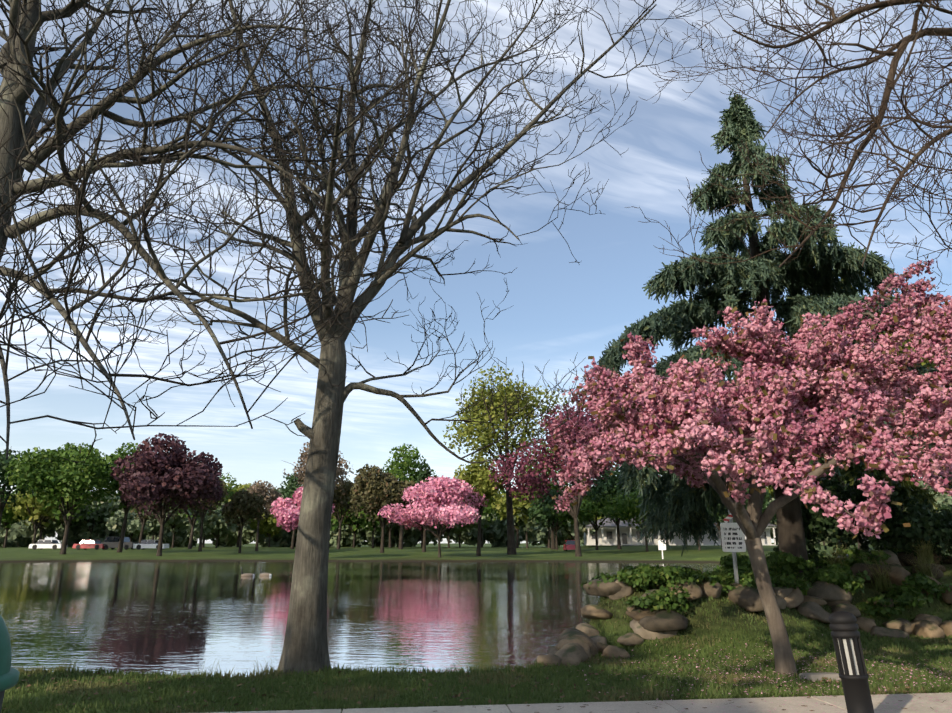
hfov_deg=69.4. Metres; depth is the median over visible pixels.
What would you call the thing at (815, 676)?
stone plaque
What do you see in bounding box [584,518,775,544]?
pavilion
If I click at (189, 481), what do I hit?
purple crowns
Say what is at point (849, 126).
tree
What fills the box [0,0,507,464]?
tree
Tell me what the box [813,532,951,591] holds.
shrub
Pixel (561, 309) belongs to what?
sky
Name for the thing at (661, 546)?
shore sign
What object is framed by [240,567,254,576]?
canada goose
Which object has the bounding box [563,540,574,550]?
red car
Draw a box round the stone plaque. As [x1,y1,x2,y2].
[799,672,840,680]
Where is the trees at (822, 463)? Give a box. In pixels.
[801,456,951,550]
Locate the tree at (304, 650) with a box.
[12,0,718,673]
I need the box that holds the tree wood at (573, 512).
[0,387,840,557]
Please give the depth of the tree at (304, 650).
9.27 m
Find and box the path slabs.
[205,693,951,712]
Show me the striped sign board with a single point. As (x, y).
(728, 518)
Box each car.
[29,540,61,549]
[133,540,168,549]
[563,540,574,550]
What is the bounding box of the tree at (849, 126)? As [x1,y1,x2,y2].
[626,0,951,291]
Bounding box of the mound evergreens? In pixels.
[773,464,951,564]
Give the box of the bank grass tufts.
[54,655,280,678]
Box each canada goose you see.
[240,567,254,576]
[259,566,271,575]
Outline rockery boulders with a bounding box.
[537,550,951,665]
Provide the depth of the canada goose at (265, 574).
36.98 m
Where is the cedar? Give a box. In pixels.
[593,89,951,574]
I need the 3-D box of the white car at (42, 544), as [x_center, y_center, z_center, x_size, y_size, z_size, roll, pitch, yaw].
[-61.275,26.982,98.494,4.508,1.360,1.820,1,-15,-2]
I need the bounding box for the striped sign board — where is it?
[723,513,732,522]
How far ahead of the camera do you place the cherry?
7.71 m
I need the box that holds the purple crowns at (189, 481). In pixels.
[109,433,223,518]
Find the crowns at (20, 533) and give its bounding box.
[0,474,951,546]
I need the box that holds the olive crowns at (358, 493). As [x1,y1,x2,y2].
[119,464,418,527]
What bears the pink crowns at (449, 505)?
attached to the tree wood at (573, 512)
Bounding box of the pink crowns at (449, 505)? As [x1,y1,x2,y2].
[270,475,488,531]
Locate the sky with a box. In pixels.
[0,0,951,542]
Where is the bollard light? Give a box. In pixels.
[828,611,873,712]
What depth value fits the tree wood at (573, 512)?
84.00 m
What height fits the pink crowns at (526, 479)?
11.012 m
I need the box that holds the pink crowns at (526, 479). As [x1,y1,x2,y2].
[488,404,614,503]
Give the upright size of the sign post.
1.550 m
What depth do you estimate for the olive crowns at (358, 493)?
83.17 m
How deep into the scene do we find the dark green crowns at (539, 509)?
92.38 m
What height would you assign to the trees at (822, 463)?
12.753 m
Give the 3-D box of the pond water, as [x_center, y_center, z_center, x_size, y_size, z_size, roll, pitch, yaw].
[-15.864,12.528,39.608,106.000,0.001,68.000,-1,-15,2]
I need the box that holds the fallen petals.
[570,635,951,712]
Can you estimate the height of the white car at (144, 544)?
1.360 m
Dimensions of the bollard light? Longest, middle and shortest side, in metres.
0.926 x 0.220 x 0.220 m
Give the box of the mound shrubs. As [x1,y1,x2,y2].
[580,545,951,618]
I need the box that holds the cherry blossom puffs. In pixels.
[540,259,951,535]
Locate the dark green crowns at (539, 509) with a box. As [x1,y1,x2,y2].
[0,449,776,528]
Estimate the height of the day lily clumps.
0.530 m
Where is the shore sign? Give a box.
[658,540,665,558]
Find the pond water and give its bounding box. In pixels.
[0,561,720,676]
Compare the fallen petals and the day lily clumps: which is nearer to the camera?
the fallen petals
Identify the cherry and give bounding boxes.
[538,254,951,676]
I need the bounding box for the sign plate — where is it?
[720,523,745,551]
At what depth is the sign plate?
11.68 m
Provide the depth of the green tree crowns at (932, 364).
19.68 m
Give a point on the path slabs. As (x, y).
(742, 705)
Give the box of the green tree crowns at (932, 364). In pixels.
[810,294,951,493]
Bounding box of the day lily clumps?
[695,566,820,594]
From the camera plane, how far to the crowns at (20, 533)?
141.85 m
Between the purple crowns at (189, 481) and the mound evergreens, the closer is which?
the mound evergreens
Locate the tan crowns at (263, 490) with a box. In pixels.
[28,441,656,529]
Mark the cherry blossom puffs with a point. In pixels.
(926, 411)
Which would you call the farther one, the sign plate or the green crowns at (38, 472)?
the green crowns at (38, 472)
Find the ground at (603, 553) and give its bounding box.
[0,543,951,712]
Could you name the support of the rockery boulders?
on the ground at (603, 553)
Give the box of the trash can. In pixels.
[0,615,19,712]
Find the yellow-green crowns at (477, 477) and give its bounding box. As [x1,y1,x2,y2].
[4,365,820,536]
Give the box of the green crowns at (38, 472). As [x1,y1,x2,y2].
[1,440,724,532]
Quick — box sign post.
[728,510,738,583]
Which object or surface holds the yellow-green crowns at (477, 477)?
on the tree wood at (573, 512)

